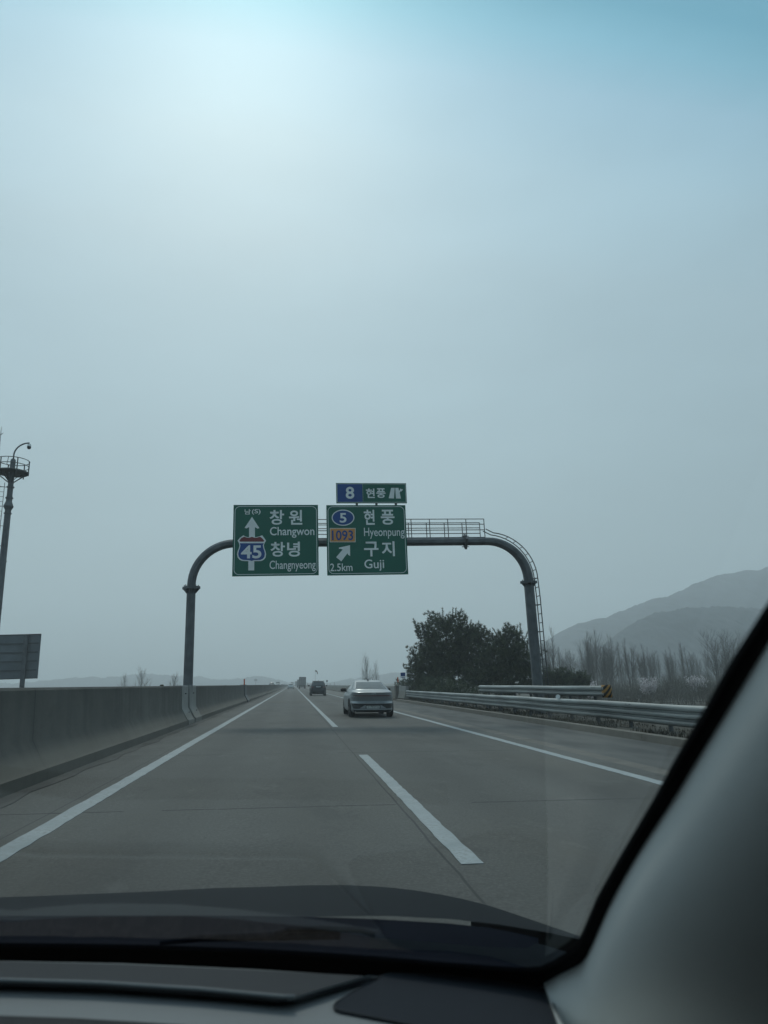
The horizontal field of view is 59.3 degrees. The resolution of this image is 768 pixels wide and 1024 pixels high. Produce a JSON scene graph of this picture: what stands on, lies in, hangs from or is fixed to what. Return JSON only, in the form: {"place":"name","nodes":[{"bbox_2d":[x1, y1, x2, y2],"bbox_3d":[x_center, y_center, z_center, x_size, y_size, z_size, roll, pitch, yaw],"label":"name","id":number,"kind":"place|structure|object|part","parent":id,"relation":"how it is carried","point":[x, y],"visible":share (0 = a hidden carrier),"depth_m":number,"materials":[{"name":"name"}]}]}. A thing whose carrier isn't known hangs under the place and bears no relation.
{"place":"outdoors","nodes":[
{"label":"outdoors","id":0,"kind":"place"},
{"bbox_2d":[0,672,459,687],"bbox_3d":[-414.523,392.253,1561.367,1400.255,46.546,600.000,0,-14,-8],"label":"hills","id":1,"kind":"structure","parent":0,"point":[154,680],"depth_m":1452.83,"materials":[{"name":"grey"}]},
{"bbox_2d":[0,686,665,935],"bbox_3d":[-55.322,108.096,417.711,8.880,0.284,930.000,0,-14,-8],"label":"road","id":2,"kind":"structure","parent":0,"point":[287,786],"depth_m":6.94,"materials":[{"name":"grey asphalt"}]},
{"bbox_2d":[0,686,187,797],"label":"median barrier","id":3,"kind":"object","parent":2,"relation":"on","point":[46,733],"visible":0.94,"depth_m":11.25,"materials":[{"name":"concrete"}]},
{"bbox_2d":[0,693,270,808],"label":"gutter dirt","id":4,"kind":"structure","parent":2,"relation":"on","point":[7,800],"depth_m":10.88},
{"bbox_2d":[0,689,284,861],"bbox_3d":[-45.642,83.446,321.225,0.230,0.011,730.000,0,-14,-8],"label":"edge line","id":5,"kind":"object","parent":2,"relation":"on","point":[11,848],"visible":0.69,"depth_m":7.61,"materials":[{"name":"paint"}]},
{"bbox_2d":[179,685,193,724],"bbox_3d":[-7.026,6.701,23.233,0.840,1.412,1.350,0,-14,-8],"label":"median barrier","id":6,"kind":"object","parent":2,"relation":"on","point":[184,706],"visible":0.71,"depth_m":23.14,"materials":[{"name":"concrete"}]},
{"bbox_2d":[188,685,201,722],"bbox_3d":[-7.272,7.167,25.058,0.840,1.412,1.650,0,-14,-8],"label":"median barrier","id":7,"kind":"object","parent":2,"relation":"on","point":[195,712],"visible":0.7,"depth_m":24.82,"materials":[{"name":"concrete"}]},
{"bbox_2d":[196,685,246,719],"bbox_3d":[-9.127,10.690,38.819,0.780,1.400,27.000,0,-14,-8],"label":"median barrier","id":8,"kind":"object","parent":2,"relation":"on","point":[211,700],"visible":0.82,"depth_m":33.08,"materials":[{"name":"concrete"}]},
{"bbox_2d":[247,685,287,700],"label":"median barrier","id":9,"kind":"object","parent":2,"relation":"on","point":[255,691],"visible":0.66,"depth_m":76.63,"materials":[{"name":"concrete"}]},
{"bbox_2d":[244,685,249,701],"bbox_3d":[-11.044,14.309,53.041,0.900,1.430,2.600,0,-14,-8],"label":"barrier joint cover","id":10,"kind":"object","parent":9,"relation":"attached to","point":[245,694],"visible":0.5,"depth_m":52.51,"materials":[{"name":"metal"}]},
{"bbox_2d":[299,677,305,688],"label":"box truck","id":11,"kind":"object","parent":2,"relation":"on","point":[302,681],"visible":0.96,"depth_m":225.53,"materials":[{"name":"metal"}]},
{"bbox_2d":[308,680,326,695],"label":"dark suv","id":12,"kind":"object","parent":2,"relation":"on","point":[317,687],"visible":0.97,"depth_m":80.44,"materials":[{"name":"paint"}]},
{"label":"rear window","id":13,"kind":"part","parent":12,"relation":"part of","materials":[{"name":"black glass"}]},
{"bbox_2d":[300,692,337,726],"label":"lane line","id":14,"kind":"object","parent":2,"relation":"on","point":[330,722],"visible":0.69,"depth_m":30.18,"materials":[{"name":"paint"}]},
{"bbox_2d":[340,679,392,716],"bbox_3d":[-0.756,8.140,29.755,2.250,1.560,4.976,2,-14,-7],"label":"silver sedan","id":15,"kind":"object","parent":2,"relation":"on","point":[364,696],"visible":1,"depth_m":27.59,"materials":[{"name":"paint"}]},
{"bbox_3d":[-0.596,7.364,28.679,1.310,0.280,1.151,2,-14,-7],"label":"rear window","id":16,"kind":"part","parent":15,"relation":"part of","materials":[{"name":"grey glass"}]},
{"bbox_2d":[0,603,767,1023],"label":"car","id":17,"kind":"object","parent":2,"relation":"on","point":[674,931],"visible":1,"depth_m":0.65,"materials":[{"name":"black plastic"}]},
{"bbox_2d":[359,755,483,863],"bbox_3d":[0.133,3.637,8.977,0.190,0.010,8.160,0,-14,-8],"label":"lane line","id":18,"kind":"object","parent":2,"relation":"on","point":[453,845],"visible":1,"depth_m":6.66,"materials":[{"name":"paint"}]},
{"bbox_2d":[326,693,662,784],"bbox_3d":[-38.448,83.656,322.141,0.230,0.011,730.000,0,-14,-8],"label":"edge line","id":19,"kind":"object","parent":2,"relation":"on","point":[651,780],"visible":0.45,"depth_m":12.46,"materials":[{"name":"paint"}]},
{"bbox_2d":[306,687,393,700],"bbox_3d":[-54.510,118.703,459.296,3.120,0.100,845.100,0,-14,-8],"label":"bridge shoulder","id":20,"kind":"object","parent":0,"point":[336,692],"visible":0.08,"depth_m":111.98},
{"bbox_2d":[306,685,408,698],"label":"bridge wall","id":21,"kind":"structure","parent":20,"relation":"on","point":[400,692],"depth_m":57.85,"materials":[{"name":"concrete"}]},
{"bbox_2d":[0,0,767,683],"label":"sky","id":22,"kind":"structure","parent":0,"point":[502,262],"materials":[{"name":"blue"}]},
{"bbox_2d":[326,692,667,774],"bbox_3d":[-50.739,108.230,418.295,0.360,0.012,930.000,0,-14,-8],"label":"shoulder","id":23,"kind":"object","parent":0,"point":[628,763],"visible":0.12,"depth_m":14.05},
{"bbox_2d":[294,675,720,737],"bbox_3d":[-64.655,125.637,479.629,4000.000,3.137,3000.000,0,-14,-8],"label":"ground","id":24,"kind":"structure","parent":0,"point":[635,727],"depth_m":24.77,"materials":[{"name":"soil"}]},
{"bbox_2d":[0,442,30,622],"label":"camera pole","id":25,"kind":"object","parent":24,"relation":"on","point":[11,473],"visible":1,"depth_m":44.38,"materials":[{"name":"metal"}]},
{"bbox_2d":[0,634,40,687],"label":"roadside sign","id":26,"kind":"object","parent":24,"relation":"on","point":[19,655],"visible":0.81,"depth_m":48.13,"materials":[{"name":"metal"}]},
{"bbox_2d":[117,673,128,685],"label":"bare tree","id":27,"kind":"object","parent":24,"relation":"on","point":[124,682],"visible":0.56,"depth_m":139.76,"materials":[{"name":"grey plant"}]},
{"bbox_2d":[130,667,151,685],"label":"bare tree","id":28,"kind":"object","parent":24,"relation":"on","point":[141,679],"visible":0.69,"depth_m":112.29,"materials":[{"name":"grey plant"}]},
{"bbox_2d":[167,673,177,685],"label":"bare tree","id":29,"kind":"object","parent":24,"relation":"on","point":[173,680],"visible":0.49,"depth_m":122.51,"materials":[{"name":"grey plant"}]},
{"bbox_2d":[355,657,372,679],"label":"bare tree","id":30,"kind":"object","parent":24,"relation":"on","point":[367,669],"visible":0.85,"depth_m":136.76,"materials":[{"name":"grey plant"}]},
{"bbox_2d":[182,519,548,713],"bbox_3d":[-0.675,4.569,26.608,14.203,8.743,1.036,0,-14,-8],"label":"sign gantry","id":31,"kind":"object","parent":24,"relation":"on","point":[191,588],"visible":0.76,"depth_m":27.23,"materials":[{"name":"metal"}]},
{"bbox_2d":[232,505,318,576],"bbox_3d":[-4.253,1.111,26.588,3.319,2.842,0.166,0,-14,-8],"label":"direction sign","id":32,"kind":"object","parent":31,"relation":"attached to","point":[275,540],"visible":1,"depth_m":26.51,"materials":[{"name":"metal"}]},
{"bbox_2d":[326,505,407,575],"bbox_3d":[-0.684,1.119,27.069,3.220,2.848,0.162,0,-14,-8],"label":"direction sign","id":33,"kind":"object","parent":31,"relation":"attached to","point":[366,539],"visible":1,"depth_m":26.99,"materials":[{"name":"metal"}]},
{"bbox_2d":[336,483,406,504],"bbox_3d":[-0.505,-0.547,27.504,2.881,1.283,0.132,0,-14,-8],"label":"exit sign","id":34,"kind":"object","parent":33,"relation":"attached to","point":[375,493],"visible":1,"depth_m":27.50,"materials":[{"name":"metal"}]},
{"bbox_2d":[371,660,378,679],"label":"bare tree","id":35,"kind":"object","parent":24,"relation":"on","point":[375,672],"visible":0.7,"depth_m":142.23,"materials":[{"name":"grey plant"}]},
{"bbox_2d":[392,675,499,699],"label":"undergrowth","id":36,"kind":"object","parent":24,"relation":"on","point":[452,687],"visible":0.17,"depth_m":50.36,"materials":[{"name":"green plant"}]},
{"bbox_2d":[402,607,491,693],"bbox_3d":[5.651,12.243,56.922,8.151,8.724,6.131,0,-14,-8],"label":"pine tree","id":37,"kind":"object","parent":24,"relation":"on","point":[430,658],"visible":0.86,"depth_m":55.82,"materials":[{"name":"green plant"}]},
{"bbox_2d":[458,621,547,695],"bbox_3d":[9.628,13.040,53.203,6.331,8.842,5.239,10,-18,-40],"label":"pine tree","id":38,"kind":"object","parent":24,"relation":"on","point":[510,665],"visible":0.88,"depth_m":52.65,"materials":[{"name":"green plant"}]},
{"bbox_2d":[397,699,686,746],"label":"kerb","id":39,"kind":"structure","parent":24,"relation":"on","point":[656,738],"depth_m":19.38,"materials":[{"name":"concrete"}]},
{"bbox_2d":[478,685,612,720],"bbox_3d":[5.851,7.710,26.965,0.313,1.570,14.320,0,-14,-8],"label":"guardrail","id":40,"kind":"object","parent":24,"relation":"on","point":[603,691],"visible":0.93,"depth_m":24.38,"materials":[{"name":"metal"}]},
{"bbox_2d":[539,626,564,672],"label":"bare poplar","id":41,"kind":"object","parent":24,"relation":"on","point":[551,655],"visible":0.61,"depth_m":132.31,"materials":[{"name":"grey plant"}]},
{"bbox_2d":[406,690,704,731],"bbox_3d":[5.303,8.017,27.499,0.296,1.272,53.400,0,-14,-8],"label":"guardrail","id":42,"kind":"object","parent":24,"relation":"on","point":[671,716],"visible":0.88,"depth_m":20.37,"materials":[{"name":"metal"}]},
{"bbox_2d":[542,664,573,698],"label":"bush","id":43,"kind":"object","parent":24,"relation":"on","point":[560,678],"visible":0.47,"depth_m":66.00,"materials":[{"name":"green plant"}]},
{"bbox_2d":[554,651,576,670],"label":"bare poplar","id":44,"kind":"object","parent":24,"relation":"on","point":[563,660],"visible":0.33,"depth_m":233.69,"materials":[{"name":"grey plant"}]},
{"bbox_2d":[557,650,580,671],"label":"bare poplar","id":45,"kind":"object","parent":24,"relation":"on","point":[568,661],"visible":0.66,"depth_m":203.06,"materials":[{"name":"grey plant"}]},
{"bbox_2d":[565,666,593,699],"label":"bush","id":46,"kind":"object","parent":24,"relation":"on","point":[578,678],"visible":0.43,"depth_m":68.43,"materials":[{"name":"green plant"}]},
{"bbox_2d":[572,658,586,671],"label":"bare poplar","id":47,"kind":"object","parent":24,"relation":"on","point":[578,666],"visible":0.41,"depth_m":232.76,"materials":[{"name":"grey plant"}]},
{"bbox_2d":[574,629,597,683],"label":"bare poplar","id":48,"kind":"object","parent":24,"relation":"on","point":[589,668],"visible":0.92,"depth_m":153.54,"materials":[{"name":"grey plant"}]},
{"bbox_2d":[582,679,596,698],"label":"cherry tree","id":49,"kind":"object","parent":24,"relation":"on","point":[593,684],"visible":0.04,"depth_m":100.61,"materials":[{"name":"grey plant"}]},
{"bbox_2d":[581,634,605,685],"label":"bare poplar","id":50,"kind":"object","parent":24,"relation":"on","point":[592,659],"visible":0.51,"depth_m":158.68,"materials":[{"name":"grey plant"}]},
{"bbox_2d":[587,629,628,684],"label":"bare poplar","id":51,"kind":"object","parent":24,"relation":"on","point":[602,673],"visible":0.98,"depth_m":153.68,"materials":[{"name":"grey plant"}]},
{"bbox_2d":[601,637,619,690],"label":"bare poplar","id":52,"kind":"object","parent":24,"relation":"on","point":[610,663],"visible":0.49,"depth_m":164.29,"materials":[{"name":"grey plant"}]},
{"bbox_2d":[616,642,624,684],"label":"bare poplar","id":53,"kind":"object","parent":24,"relation":"on","point":[619,665],"visible":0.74,"depth_m":180.23,"materials":[{"name":"grey plant"}]},
{"bbox_2d":[532,667,721,705],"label":"thicket","id":54,"kind":"object","parent":24,"relation":"on","point":[635,694],"visible":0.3,"depth_m":107.58,"materials":[{"name":"brown plant"}]},
{"bbox_2d":[618,642,639,687],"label":"bare poplar","id":55,"kind":"object","parent":24,"relation":"on","point":[626,668],"visible":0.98,"depth_m":154.36,"materials":[{"name":"grey plant"}]},
{"bbox_2d":[634,647,652,681],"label":"bare poplar","id":56,"kind":"object","parent":24,"relation":"on","point":[641,673],"visible":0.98,"depth_m":165.36,"materials":[{"name":"grey plant"}]},
{"bbox_2d":[636,650,660,682],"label":"bare poplar","id":57,"kind":"object","parent":24,"relation":"on","point":[650,671],"visible":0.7,"depth_m":170.61,"materials":[{"name":"grey plant"}]},
{"bbox_2d":[639,676,659,697],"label":"cherry tree","id":58,"kind":"object","parent":24,"relation":"on","point":[650,686],"visible":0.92,"depth_m":112.49,"materials":[{"name":"grey plant"}]},
{"bbox_2d":[645,648,659,679],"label":"bare poplar","id":59,"kind":"object","parent":24,"relation":"on","point":[649,662],"visible":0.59,"depth_m":254.29,"materials":[{"name":"grey plant"}]},
{"bbox_2d":[651,651,664,682],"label":"bare poplar","id":60,"kind":"object","parent":24,"relation":"on","point":[658,670],"visible":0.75,"depth_m":258.05,"materials":[{"name":"grey plant"}]},
{"bbox_2d":[661,650,676,686],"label":"bare poplar","id":61,"kind":"object","parent":24,"relation":"on","point":[668,668],"visible":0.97,"depth_m":166.02,"materials":[{"name":"grey plant"}]},
{"bbox_2d":[662,648,679,676],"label":"bare poplar","id":62,"kind":"object","parent":24,"relation":"on","point":[669,662],"visible":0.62,"depth_m":242.61,"materials":[{"name":"grey plant"}]},
{"bbox_2d":[669,652,680,679],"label":"bare poplar","id":63,"kind":"object","parent":24,"relation":"on","point":[675,664],"visible":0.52,"depth_m":260.01,"materials":[{"name":"grey plant"}]},
{"bbox_2d":[676,658,685,679],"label":"bare poplar","id":64,"kind":"object","parent":24,"relation":"on","point":[680,665],"visible":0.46,"depth_m":288.84,"materials":[{"name":"grey plant"}]},
{"bbox_2d":[676,642,687,692],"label":"bare poplar","id":65,"kind":"object","parent":24,"relation":"on","point":[682,660],"visible":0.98,"depth_m":125.41,"materials":[{"name":"grey plant"}]},
{"bbox_2d":[683,649,700,677],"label":"bare poplar","id":66,"kind":"object","parent":24,"relation":"on","point":[688,665],"visible":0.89,"depth_m":172.06,"materials":[{"name":"grey plant"}]},
{"bbox_2d":[685,656,700,676],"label":"bare poplar","id":67,"kind":"object","parent":24,"relation":"on","point":[693,664],"visible":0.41,"depth_m":256.82,"materials":[{"name":"grey plant"}]},
{"bbox_2d":[685,673,706,695],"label":"cherry tree","id":68,"kind":"object","parent":24,"relation":"on","point":[697,680],"visible":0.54,"depth_m":119.06,"materials":[{"name":"grey plant"}]},
{"bbox_2d":[693,655,702,673],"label":"bare poplar","id":69,"kind":"object","parent":24,"relation":"on","point":[697,665],"visible":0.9,"depth_m":247.12,"materials":[{"name":"grey plant"}]},
{"bbox_2d":[702,650,710,673],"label":"bare poplar","id":70,"kind":"object","parent":24,"relation":"on","point":[706,665],"visible":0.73,"depth_m":298.47,"materials":[{"name":"grey plant"}]},
{"bbox_2d":[697,628,735,682],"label":"bare poplar","id":71,"kind":"object","parent":24,"relation":"on","point":[716,666],"visible":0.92,"depth_m":146.78,"materials":[{"name":"grey plant"}]},
{"bbox_2d":[708,630,743,675],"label":"bare poplar","id":72,"kind":"object","parent":24,"relation":"on","point":[721,638],"visible":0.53,"depth_m":158.52,"materials":[{"name":"grey plant"}]},
{"bbox_2d":[393,701,681,769],"bbox_3d":[5.328,4.528,12.521,2.340,0.075,84.900,0,-14,-8],"label":"shoulder","id":73,"kind":"object","parent":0,"point":[661,756],"visible":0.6,"depth_m":16.64},
{"bbox_2d":[456,567,767,680],"bbox_3d":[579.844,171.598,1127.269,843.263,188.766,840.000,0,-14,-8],"label":"hills","id":74,"kind":"structure","parent":0,"point":[745,589],"depth_m":1039.94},
{"bbox_2d":[529,606,762,678],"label":"hills","id":75,"kind":"structure","parent":0,"point":[661,632],"depth_m":638.34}
]}

